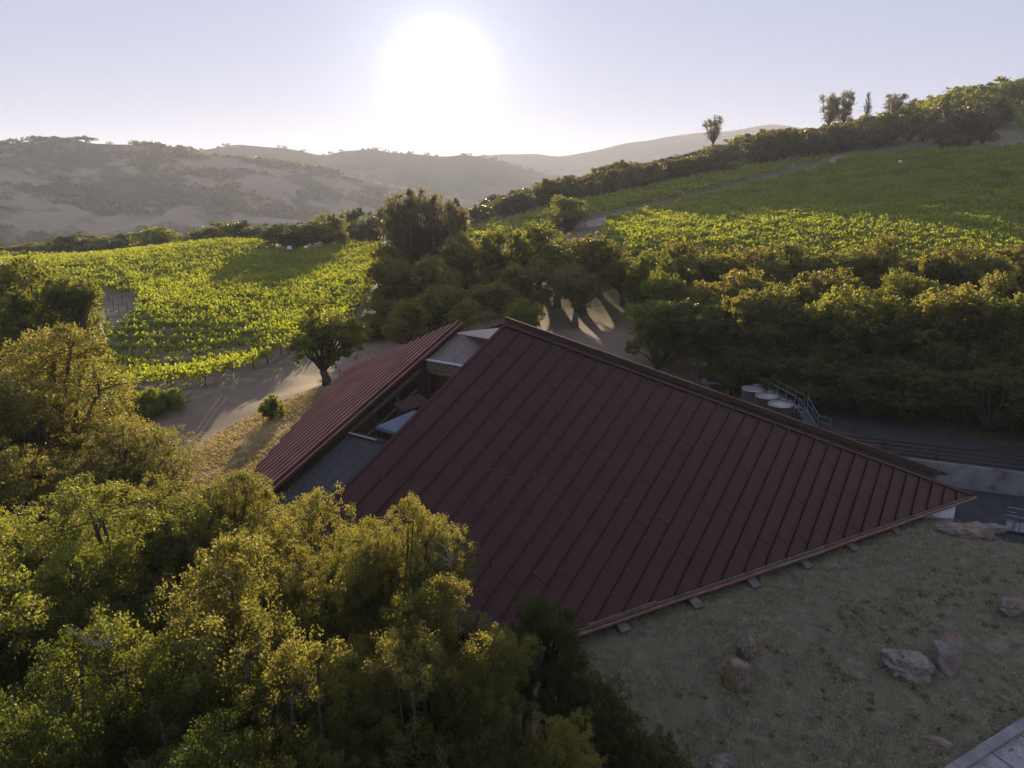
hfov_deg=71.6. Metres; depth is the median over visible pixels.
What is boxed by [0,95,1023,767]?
ground
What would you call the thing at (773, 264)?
oak tree
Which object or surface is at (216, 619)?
oak tree
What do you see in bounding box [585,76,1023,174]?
distant woodland
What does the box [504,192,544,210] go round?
oak tree
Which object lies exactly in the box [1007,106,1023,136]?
vineyard soil
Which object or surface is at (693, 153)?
oak tree
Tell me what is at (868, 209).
vine row
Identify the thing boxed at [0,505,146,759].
oak tree
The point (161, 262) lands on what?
vine row
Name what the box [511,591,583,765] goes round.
oak tree
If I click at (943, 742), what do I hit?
boulder
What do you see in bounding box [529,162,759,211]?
vine row
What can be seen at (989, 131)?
oak tree
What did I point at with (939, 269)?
oak tree
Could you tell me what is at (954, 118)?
oak tree
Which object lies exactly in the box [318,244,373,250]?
vine row
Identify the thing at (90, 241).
oak tree
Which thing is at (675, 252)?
oak tree
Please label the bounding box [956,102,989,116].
oak tree
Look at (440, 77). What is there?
sky
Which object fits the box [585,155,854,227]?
dirt track
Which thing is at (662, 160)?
oak tree
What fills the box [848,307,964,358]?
oak tree
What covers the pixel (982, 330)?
oak tree
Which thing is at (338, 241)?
vine row
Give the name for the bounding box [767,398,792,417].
steel tank
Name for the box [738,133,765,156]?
oak tree
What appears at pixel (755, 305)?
oak tree
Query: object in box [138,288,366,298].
vine row
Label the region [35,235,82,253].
oak tree
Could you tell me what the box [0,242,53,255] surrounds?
oak tree
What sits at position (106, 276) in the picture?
vine row
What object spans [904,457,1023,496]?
retaining wall
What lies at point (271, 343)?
vine row
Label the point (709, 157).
oak tree
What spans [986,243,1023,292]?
oak tree
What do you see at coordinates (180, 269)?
vine row
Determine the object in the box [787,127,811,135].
oak tree
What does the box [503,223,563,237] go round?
vine row
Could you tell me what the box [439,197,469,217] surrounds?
oak tree
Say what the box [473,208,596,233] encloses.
vine row
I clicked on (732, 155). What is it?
oak tree
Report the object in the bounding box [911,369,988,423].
oak tree
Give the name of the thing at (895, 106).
gray pine
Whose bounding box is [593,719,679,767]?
oak tree
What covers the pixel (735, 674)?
boulder
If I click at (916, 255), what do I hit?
vine row
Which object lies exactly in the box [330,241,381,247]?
vine row
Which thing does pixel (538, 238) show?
oak tree
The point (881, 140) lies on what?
oak tree
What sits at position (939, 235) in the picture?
vine row
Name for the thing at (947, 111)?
oak tree
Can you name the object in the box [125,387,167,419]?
leafy bush
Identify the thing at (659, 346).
oak tree
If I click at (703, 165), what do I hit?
oak tree
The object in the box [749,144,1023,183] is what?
vine row
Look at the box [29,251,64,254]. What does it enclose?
vine row
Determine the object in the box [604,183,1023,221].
vine row
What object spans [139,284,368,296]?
vine row
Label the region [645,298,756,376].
oak tree
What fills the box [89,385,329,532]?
golden grass
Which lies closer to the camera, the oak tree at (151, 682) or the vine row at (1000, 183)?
the oak tree at (151, 682)
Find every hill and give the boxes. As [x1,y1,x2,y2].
[0,140,480,244]
[198,145,562,201]
[478,124,802,177]
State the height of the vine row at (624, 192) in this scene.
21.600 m
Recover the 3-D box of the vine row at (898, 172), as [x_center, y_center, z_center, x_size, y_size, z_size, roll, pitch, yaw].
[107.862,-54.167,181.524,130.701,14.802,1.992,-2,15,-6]
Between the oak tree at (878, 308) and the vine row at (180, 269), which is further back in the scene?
the vine row at (180, 269)
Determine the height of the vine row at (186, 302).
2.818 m
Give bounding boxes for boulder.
[707,752,738,767]
[720,658,751,693]
[735,631,756,660]
[879,649,935,683]
[922,734,954,748]
[932,631,962,677]
[934,521,970,537]
[959,521,995,540]
[982,523,1010,533]
[999,596,1023,616]
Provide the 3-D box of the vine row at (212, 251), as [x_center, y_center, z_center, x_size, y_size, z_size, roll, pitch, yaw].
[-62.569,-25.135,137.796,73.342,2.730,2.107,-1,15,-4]
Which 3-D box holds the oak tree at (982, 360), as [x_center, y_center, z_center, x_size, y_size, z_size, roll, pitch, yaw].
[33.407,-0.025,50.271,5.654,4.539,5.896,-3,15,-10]
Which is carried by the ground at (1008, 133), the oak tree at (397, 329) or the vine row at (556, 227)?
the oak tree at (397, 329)
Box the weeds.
[632,557,1023,767]
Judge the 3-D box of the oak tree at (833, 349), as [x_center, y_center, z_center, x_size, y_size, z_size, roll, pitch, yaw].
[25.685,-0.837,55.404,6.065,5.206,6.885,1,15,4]
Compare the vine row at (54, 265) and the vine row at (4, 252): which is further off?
the vine row at (4, 252)
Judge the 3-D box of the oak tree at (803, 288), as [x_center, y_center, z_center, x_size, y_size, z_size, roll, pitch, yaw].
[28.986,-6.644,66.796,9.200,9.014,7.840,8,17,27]
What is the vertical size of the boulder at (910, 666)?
1.102 m
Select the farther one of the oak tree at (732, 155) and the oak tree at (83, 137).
the oak tree at (83, 137)
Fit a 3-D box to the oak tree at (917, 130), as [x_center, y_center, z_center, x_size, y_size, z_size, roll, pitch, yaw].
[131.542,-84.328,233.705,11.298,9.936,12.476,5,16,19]
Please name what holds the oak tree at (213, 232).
on the ground at (1008, 133)
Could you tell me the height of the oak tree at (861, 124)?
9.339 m
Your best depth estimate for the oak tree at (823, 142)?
222.30 m
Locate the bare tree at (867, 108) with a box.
[857,92,872,116]
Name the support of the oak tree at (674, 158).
on the ground at (1008, 133)
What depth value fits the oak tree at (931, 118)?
223.67 m
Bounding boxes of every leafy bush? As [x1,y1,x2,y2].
[106,390,147,421]
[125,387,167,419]
[151,387,185,410]
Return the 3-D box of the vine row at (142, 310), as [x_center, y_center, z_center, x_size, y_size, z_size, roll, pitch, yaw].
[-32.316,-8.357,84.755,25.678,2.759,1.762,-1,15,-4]
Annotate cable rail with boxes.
[815,412,869,434]
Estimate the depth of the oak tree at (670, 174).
222.32 m
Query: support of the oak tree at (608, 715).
on the lawn at (698, 707)
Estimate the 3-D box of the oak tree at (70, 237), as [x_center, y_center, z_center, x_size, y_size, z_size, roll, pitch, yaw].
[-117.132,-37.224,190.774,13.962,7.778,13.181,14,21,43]
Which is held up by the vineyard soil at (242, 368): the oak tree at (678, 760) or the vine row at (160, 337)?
the vine row at (160, 337)
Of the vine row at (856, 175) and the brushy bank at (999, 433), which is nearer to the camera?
the brushy bank at (999, 433)
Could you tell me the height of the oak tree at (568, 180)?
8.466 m
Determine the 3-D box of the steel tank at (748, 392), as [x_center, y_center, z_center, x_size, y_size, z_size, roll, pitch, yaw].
[18.590,1.071,54.904,1.750,2.006,1.750,0,15,0]
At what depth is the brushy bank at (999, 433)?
47.02 m
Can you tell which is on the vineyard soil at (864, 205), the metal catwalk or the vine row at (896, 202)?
the vine row at (896, 202)
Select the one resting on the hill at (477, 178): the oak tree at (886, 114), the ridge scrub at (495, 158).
the ridge scrub at (495, 158)
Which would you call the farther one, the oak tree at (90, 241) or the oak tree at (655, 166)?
the oak tree at (655, 166)
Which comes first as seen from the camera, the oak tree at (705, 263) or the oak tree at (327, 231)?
the oak tree at (705, 263)
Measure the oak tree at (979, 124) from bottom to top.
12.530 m
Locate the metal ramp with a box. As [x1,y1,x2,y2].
[1005,507,1023,533]
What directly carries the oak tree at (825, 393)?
on the ground at (1008, 133)
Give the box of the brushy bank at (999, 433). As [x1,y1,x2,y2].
[716,363,1023,450]
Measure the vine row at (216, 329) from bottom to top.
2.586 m
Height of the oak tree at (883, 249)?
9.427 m
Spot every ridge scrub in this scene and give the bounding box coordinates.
[33,137,480,201]
[194,143,562,177]
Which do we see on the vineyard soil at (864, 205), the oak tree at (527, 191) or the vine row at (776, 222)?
the vine row at (776, 222)
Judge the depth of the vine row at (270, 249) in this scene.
140.59 m
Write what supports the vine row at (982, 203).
on the vineyard soil at (864, 205)
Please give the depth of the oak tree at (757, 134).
226.22 m
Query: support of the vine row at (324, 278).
on the vineyard soil at (242, 368)
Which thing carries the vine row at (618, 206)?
on the vineyard soil at (695, 191)
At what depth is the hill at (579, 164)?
2431.05 m
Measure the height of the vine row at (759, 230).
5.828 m
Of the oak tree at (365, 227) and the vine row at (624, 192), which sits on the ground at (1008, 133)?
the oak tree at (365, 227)
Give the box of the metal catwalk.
[760,378,831,427]
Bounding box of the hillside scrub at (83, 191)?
[0,135,486,246]
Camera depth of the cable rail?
49.19 m
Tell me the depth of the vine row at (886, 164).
190.45 m
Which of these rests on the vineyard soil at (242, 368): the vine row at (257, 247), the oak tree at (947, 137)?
the vine row at (257, 247)
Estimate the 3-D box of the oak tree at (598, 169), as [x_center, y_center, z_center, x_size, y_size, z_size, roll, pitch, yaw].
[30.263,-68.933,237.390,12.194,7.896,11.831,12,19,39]
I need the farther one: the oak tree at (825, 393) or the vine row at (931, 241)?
the vine row at (931, 241)
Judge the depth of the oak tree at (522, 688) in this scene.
19.95 m
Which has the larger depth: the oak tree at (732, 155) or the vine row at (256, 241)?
the oak tree at (732, 155)
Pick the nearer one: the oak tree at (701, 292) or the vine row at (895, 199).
the oak tree at (701, 292)
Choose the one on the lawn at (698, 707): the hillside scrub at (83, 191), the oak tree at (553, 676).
the oak tree at (553, 676)
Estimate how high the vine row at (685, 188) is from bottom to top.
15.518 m
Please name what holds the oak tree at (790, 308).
on the ground at (1008, 133)
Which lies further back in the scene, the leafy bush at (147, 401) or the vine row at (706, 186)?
the vine row at (706, 186)
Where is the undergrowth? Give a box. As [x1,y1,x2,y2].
[851,400,1023,454]
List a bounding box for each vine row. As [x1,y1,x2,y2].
[0,246,373,257]
[0,250,29,255]
[0,250,373,260]
[0,252,377,261]
[0,256,372,266]
[0,330,297,360]
[1,254,377,263]
[2,259,376,268]
[3,247,367,259]
[3,262,63,268]
[8,336,285,367]
[10,244,375,257]
[12,271,370,288]
[13,262,371,272]
[13,346,271,372]
[18,265,365,276]
[20,241,275,256]
[27,266,366,277]
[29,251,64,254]
[31,348,258,380]
[35,268,367,281]
[35,270,366,284]
[40,239,271,255]
[43,238,265,254]
[49,238,264,254]
[57,355,238,383]
[62,364,210,391]
[67,379,124,399]
[75,259,376,270]
[84,237,248,252]
[86,236,259,252]
[100,324,306,352]
[102,320,299,344]
[104,273,372,290]
[110,315,320,336]
[116,276,372,292]
[118,313,335,329]
[123,309,343,323]
[129,280,347,293]
[130,304,349,318]
[134,301,354,315]
[135,294,361,306]
[135,297,358,315]
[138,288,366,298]
[138,291,363,302]
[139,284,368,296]
[140,281,370,293]
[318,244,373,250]
[326,243,380,248]
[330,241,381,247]
[335,239,377,245]
[460,153,828,231]
[466,183,720,230]
[467,163,794,229]
[467,216,585,237]
[468,156,823,227]
[468,173,755,230]
[469,155,806,226]
[469,197,655,232]
[469,211,590,237]
[469,217,501,226]
[470,191,684,230]
[472,204,625,232]
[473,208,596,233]
[473,223,541,239]
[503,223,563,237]
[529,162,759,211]
[579,169,720,199]
[601,200,1023,234]
[602,196,1021,231]
[602,203,1023,238]
[603,192,1023,228]
[603,197,1023,233]
[603,206,1023,240]
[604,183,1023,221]
[604,187,1023,225]
[604,192,1023,230]
[605,185,1023,222]
[605,189,1023,227]
[606,173,1022,218]
[606,175,1023,219]
[606,180,1023,220]
[606,208,1023,241]
[611,211,1023,244]
[614,214,1023,245]
[617,169,1023,214]
[619,216,1023,249]
[624,218,1023,251]
[629,223,1023,255]
[631,167,1023,211]
[644,164,1023,209]
[646,225,1022,255]
[660,160,1023,205]
[666,227,1023,255]
[676,157,1023,201]
[684,155,1023,198]
[687,230,1023,262]
[697,153,1023,195]
[711,150,1023,192]
[724,148,1023,190]
[734,233,1023,257]
[737,146,1023,187]
[747,237,1022,267]
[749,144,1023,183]
[762,141,1023,180]
[778,144,1000,176]
[799,145,978,170]
[802,240,1023,259]
[846,149,896,156]
[900,247,1023,260]
[1014,104,1023,128]
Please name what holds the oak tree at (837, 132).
on the ground at (1008, 133)
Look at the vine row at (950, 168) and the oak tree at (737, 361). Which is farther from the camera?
the vine row at (950, 168)
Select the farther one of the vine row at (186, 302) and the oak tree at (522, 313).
the vine row at (186, 302)
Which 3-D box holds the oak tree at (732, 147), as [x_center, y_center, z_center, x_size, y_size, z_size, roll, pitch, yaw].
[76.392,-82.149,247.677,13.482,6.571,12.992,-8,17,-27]
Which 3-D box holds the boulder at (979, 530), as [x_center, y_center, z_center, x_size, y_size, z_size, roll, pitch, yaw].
[22.268,7.098,34.076,1.724,0.910,0.971,6,16,23]
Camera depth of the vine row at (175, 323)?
79.68 m
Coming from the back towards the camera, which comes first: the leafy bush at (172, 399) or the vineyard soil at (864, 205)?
the vineyard soil at (864, 205)
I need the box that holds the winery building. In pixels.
[208,316,976,665]
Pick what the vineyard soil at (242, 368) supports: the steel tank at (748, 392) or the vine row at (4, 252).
the vine row at (4, 252)
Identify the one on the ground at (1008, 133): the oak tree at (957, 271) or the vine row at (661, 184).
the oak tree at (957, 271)
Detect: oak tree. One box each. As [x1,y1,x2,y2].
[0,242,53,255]
[0,252,113,373]
[0,321,159,511]
[0,420,71,577]
[0,470,254,693]
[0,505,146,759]
[0,601,282,767]
[0,610,160,767]
[26,415,209,536]
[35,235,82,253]
[38,271,104,382]
[52,231,97,252]
[66,234,112,252]
[71,529,388,766]
[79,135,92,140]
[96,233,141,250]
[103,468,304,616]
[115,242,145,248]
[124,691,351,767]
[126,226,185,246]
[178,228,216,241]
[184,624,454,767]
[188,222,238,240]
[209,481,375,644]
[221,220,266,240]
[232,223,269,238]
[251,222,322,249]
[280,514,405,767]
[282,297,373,386]
[307,212,350,244]
[331,489,487,710]
[334,218,367,242]
[338,207,381,240]
[344,571,541,767]
[351,211,393,242]
[354,314,389,338]
[355,296,409,324]
[361,241,415,283]
[362,253,422,306]
[379,675,554,767]
[380,297,431,344]
[397,252,466,312]
[411,284,484,333]
[426,237,501,292]
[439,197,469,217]
[440,296,496,328]
[447,230,474,248]
[466,204,498,222]
[466,280,531,321]
[475,222,533,296]
[477,194,498,205]
[480,623,556,764]
[486,195,504,214]
[491,193,531,214]
[491,261,560,308]
[497,220,573,288]
[500,296,545,327]
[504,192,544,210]
[505,707,607,767]
[511,188,533,201]
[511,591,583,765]
[524,248,575,307]
[527,230,631,314]
[529,640,605,749]
[531,178,566,205]
[536,177,572,204]
[537,194,594,231]
[544,259,611,327]
[552,672,648,767]
[553,179,574,197]
[561,175,583,197]
[573,174,604,198]
[582,170,607,192]
[582,178,607,194]
[591,166,606,174]
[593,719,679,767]
[597,168,625,191]
[597,256,637,305]
[603,163,635,184]
[612,166,647,189]
[613,159,635,172]
[619,251,639,261]
[619,298,699,369]
[620,248,678,306]
[633,266,696,320]
[635,164,663,185]
[640,735,714,767]
[642,162,668,182]
[644,238,715,291]
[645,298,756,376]
[649,158,672,165]
[653,156,681,162]
[659,157,703,176]
[659,162,676,176]
[668,279,729,349]
[672,157,700,176]
[680,251,742,297]
[684,150,703,156]
[687,151,730,171]
[687,156,712,173]
[695,344,779,394]
[701,267,783,343]
[707,146,743,168]
[709,243,799,291]
[710,282,801,368]
[711,139,739,152]
[736,133,750,150]
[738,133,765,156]
[738,354,814,402]
[742,133,765,158]
[742,136,775,163]
[743,300,875,374]
[748,238,825,288]
[753,130,778,139]
[756,131,788,161]
[766,290,814,346]
[773,266,869,323]
[774,130,791,157]
[781,355,858,410]
[782,129,807,158]
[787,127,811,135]
[787,254,836,298]
[789,283,914,361]
[799,132,818,155]
[801,340,876,392]
[802,247,885,293]
[809,131,836,155]
[810,126,834,147]
[823,124,847,152]
[823,365,906,415]
[826,121,844,126]
[833,122,864,151]
[842,286,905,315]
[846,233,926,295]
[847,119,872,146]
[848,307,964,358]
[855,355,967,421]
[856,267,950,319]
[857,116,876,128]
[862,117,895,148]
[872,113,915,145]
[875,111,898,125]
[887,282,1006,370]
[895,112,929,141]
[896,107,916,136]
[898,257,958,289]
[906,243,992,290]
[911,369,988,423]
[913,115,931,141]
[918,119,966,148]
[921,108,946,143]
[935,284,974,326]
[937,100,956,120]
[941,108,976,145]
[942,361,1023,432]
[946,296,1023,370]
[953,106,990,145]
[953,253,1021,295]
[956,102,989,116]
[956,270,1022,328]
[956,349,1014,410]
[972,98,990,108]
[972,112,1002,143]
[973,104,1000,139]
[985,292,1023,355]
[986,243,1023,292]
[988,96,1013,127]
[992,371,1023,427]
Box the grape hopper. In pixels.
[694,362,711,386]
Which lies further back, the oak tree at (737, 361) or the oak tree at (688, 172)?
the oak tree at (688, 172)
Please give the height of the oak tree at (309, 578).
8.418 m
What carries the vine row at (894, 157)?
on the vineyard soil at (864, 205)
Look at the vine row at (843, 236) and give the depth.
110.65 m
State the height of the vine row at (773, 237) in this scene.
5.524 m
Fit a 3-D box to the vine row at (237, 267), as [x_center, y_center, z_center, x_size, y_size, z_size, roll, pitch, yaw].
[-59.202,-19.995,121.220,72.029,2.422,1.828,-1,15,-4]
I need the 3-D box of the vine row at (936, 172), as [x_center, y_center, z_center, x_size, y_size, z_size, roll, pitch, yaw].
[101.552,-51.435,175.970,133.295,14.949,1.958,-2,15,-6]
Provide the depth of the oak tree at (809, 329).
58.35 m
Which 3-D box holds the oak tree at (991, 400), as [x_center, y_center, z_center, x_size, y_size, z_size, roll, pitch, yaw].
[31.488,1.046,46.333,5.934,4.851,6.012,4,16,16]
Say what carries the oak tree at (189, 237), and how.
on the ground at (1008, 133)
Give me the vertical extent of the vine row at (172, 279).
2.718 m
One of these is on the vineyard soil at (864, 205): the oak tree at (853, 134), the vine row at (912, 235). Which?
the vine row at (912, 235)
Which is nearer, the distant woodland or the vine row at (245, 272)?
the vine row at (245, 272)
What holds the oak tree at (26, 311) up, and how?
on the ground at (1008, 133)
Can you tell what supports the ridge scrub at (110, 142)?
on the hill at (23, 211)
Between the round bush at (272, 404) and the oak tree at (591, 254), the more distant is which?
the oak tree at (591, 254)
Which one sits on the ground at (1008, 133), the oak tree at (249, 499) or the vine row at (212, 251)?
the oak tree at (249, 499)
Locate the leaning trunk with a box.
[514,647,545,766]
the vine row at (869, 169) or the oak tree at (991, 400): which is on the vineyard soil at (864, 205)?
the vine row at (869, 169)
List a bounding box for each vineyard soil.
[0,247,379,428]
[471,158,829,243]
[604,152,1023,270]
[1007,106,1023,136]
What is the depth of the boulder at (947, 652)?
24.91 m
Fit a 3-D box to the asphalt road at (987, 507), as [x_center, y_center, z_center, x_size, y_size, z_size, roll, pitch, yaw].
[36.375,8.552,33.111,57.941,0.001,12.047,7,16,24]
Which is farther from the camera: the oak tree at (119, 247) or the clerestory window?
the oak tree at (119, 247)
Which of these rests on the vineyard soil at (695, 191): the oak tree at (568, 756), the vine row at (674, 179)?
the vine row at (674, 179)
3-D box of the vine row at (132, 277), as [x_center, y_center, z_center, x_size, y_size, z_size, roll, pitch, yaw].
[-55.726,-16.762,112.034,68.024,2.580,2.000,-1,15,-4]
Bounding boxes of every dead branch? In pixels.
[66,622,118,655]
[430,541,468,572]
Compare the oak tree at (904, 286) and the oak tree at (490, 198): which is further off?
the oak tree at (490, 198)
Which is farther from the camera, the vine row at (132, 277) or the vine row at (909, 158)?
the vine row at (909, 158)
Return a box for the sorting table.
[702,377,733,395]
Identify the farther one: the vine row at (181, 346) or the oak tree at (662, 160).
the oak tree at (662, 160)
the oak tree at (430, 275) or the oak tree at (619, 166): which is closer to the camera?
the oak tree at (430, 275)
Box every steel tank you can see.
[741,384,764,403]
[754,390,778,408]
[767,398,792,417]
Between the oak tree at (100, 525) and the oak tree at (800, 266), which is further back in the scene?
the oak tree at (800, 266)
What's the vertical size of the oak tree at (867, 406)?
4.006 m
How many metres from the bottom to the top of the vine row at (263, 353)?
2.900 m
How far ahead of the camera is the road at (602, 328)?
62.90 m
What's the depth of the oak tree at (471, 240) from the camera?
114.31 m
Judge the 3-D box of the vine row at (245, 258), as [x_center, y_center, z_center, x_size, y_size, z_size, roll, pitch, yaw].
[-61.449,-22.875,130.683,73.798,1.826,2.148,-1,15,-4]
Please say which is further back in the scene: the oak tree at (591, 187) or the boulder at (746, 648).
the oak tree at (591, 187)
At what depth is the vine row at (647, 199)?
181.35 m
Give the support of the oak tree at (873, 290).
on the ground at (1008, 133)
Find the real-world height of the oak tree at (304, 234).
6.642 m
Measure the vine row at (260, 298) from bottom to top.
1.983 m
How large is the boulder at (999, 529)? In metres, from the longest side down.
1.719 x 0.782 x 0.699 m
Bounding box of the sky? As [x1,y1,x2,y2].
[0,0,1023,155]
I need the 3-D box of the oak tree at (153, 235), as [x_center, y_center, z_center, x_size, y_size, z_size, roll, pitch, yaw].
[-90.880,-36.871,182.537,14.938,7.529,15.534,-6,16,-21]
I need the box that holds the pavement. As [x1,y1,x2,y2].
[971,733,1023,767]
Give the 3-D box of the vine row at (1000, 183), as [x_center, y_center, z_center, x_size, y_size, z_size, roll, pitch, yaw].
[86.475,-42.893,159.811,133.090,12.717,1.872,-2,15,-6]
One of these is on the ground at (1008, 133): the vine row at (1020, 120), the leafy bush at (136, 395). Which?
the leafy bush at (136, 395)
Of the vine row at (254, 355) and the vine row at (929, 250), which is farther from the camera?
the vine row at (929, 250)
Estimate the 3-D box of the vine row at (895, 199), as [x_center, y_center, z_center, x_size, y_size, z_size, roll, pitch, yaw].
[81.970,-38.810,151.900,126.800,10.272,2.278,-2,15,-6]
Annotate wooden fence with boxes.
[832,431,1023,470]
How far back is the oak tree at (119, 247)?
183.27 m
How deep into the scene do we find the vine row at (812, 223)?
123.16 m
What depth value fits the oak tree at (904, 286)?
62.09 m
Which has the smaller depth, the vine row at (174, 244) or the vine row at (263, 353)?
the vine row at (263, 353)
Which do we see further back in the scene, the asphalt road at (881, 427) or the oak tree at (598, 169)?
the oak tree at (598, 169)
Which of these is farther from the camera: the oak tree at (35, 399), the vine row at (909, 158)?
the vine row at (909, 158)
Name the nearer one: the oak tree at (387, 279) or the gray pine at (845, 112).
the oak tree at (387, 279)
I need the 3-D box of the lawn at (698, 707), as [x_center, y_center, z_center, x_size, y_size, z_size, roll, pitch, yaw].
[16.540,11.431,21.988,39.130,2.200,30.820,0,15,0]
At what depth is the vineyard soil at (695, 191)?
195.08 m
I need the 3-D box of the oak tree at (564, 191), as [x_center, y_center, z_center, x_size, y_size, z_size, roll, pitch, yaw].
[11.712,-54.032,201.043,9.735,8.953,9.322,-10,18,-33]
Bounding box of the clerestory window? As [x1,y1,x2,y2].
[377,378,415,422]
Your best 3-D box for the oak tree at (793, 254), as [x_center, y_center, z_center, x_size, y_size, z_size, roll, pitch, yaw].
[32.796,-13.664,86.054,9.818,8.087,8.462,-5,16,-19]
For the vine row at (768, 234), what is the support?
on the vineyard soil at (864, 205)
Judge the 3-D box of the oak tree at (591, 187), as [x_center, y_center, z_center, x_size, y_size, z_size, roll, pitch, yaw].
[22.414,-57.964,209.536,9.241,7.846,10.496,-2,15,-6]
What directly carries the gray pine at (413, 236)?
on the ground at (1008, 133)
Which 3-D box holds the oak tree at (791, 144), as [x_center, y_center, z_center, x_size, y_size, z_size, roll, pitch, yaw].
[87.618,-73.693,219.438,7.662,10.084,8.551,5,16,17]
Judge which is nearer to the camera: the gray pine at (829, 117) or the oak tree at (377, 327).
the oak tree at (377, 327)
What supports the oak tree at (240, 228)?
on the ground at (1008, 133)
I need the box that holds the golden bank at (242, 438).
[157,389,323,533]
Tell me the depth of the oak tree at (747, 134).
243.11 m
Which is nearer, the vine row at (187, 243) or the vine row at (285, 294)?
the vine row at (285, 294)
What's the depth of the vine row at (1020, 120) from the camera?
257.57 m
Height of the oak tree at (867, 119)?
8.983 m
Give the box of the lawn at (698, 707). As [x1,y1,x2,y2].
[484,518,1023,767]
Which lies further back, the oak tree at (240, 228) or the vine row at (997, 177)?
the oak tree at (240, 228)
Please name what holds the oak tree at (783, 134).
on the ground at (1008, 133)
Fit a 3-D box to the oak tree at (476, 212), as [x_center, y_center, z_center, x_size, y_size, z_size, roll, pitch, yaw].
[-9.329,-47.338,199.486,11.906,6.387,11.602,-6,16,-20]
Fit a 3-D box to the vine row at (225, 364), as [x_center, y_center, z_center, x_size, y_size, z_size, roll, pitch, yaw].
[-32.321,-0.899,60.839,17.404,2.908,1.809,-1,15,-4]
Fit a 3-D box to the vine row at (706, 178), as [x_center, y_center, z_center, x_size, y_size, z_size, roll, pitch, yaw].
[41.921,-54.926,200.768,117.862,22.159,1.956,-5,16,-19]
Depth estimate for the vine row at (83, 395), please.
55.94 m
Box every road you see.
[19,304,711,515]
[694,366,1023,470]
[954,488,1023,543]
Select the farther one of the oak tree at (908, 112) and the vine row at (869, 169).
the oak tree at (908, 112)
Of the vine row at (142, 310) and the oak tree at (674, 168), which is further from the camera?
the oak tree at (674, 168)
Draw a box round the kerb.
[944,717,1023,767]
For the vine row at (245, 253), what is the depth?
135.57 m
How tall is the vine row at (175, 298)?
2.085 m
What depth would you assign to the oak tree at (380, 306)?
76.69 m
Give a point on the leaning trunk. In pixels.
(528, 688)
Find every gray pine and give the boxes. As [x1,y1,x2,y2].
[374,186,471,265]
[700,115,723,146]
[819,92,843,125]
[825,88,856,123]
[882,93,917,114]
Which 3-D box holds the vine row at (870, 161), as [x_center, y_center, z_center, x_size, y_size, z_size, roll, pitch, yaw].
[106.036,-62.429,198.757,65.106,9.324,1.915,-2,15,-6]
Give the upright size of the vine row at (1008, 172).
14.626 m
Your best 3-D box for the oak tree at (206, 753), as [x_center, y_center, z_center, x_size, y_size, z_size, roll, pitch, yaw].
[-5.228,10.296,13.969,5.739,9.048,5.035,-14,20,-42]
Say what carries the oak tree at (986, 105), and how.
on the ground at (1008, 133)
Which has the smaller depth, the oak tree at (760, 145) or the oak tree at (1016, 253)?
the oak tree at (1016, 253)
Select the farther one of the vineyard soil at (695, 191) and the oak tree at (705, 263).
the vineyard soil at (695, 191)
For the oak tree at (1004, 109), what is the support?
on the ground at (1008, 133)
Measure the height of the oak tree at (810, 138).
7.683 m
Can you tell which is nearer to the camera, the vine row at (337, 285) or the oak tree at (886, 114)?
the vine row at (337, 285)
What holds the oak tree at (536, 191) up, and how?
on the ground at (1008, 133)
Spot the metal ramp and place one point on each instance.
(1016, 525)
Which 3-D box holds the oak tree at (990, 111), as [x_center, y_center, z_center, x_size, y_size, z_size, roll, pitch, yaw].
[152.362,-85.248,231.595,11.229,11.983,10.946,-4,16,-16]
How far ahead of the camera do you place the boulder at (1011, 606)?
27.92 m
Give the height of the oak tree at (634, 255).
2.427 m
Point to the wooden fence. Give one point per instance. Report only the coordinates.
(884, 444)
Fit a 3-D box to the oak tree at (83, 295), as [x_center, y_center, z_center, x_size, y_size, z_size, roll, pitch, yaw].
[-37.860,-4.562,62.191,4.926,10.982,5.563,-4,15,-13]
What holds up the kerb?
on the ground at (1008, 133)
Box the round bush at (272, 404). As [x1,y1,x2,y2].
[256,394,287,419]
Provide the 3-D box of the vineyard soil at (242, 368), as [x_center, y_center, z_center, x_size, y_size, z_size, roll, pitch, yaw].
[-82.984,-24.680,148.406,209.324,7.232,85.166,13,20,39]
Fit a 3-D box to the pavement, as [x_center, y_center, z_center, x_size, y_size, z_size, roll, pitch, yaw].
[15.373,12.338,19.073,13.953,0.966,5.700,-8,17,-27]
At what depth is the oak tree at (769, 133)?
227.96 m
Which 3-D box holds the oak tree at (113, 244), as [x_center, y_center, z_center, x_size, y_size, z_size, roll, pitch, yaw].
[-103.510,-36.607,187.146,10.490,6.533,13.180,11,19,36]
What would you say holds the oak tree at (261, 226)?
on the ground at (1008, 133)
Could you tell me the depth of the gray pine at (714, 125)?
246.84 m
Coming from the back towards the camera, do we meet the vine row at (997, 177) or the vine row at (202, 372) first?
the vine row at (997, 177)
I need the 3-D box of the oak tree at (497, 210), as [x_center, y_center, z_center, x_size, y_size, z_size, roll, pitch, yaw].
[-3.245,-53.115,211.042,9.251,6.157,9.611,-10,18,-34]
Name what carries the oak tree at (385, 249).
on the ground at (1008, 133)
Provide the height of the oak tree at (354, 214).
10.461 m
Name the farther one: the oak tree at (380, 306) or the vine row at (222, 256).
the vine row at (222, 256)
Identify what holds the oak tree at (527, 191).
on the ground at (1008, 133)
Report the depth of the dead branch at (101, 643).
13.75 m
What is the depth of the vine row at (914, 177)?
172.19 m

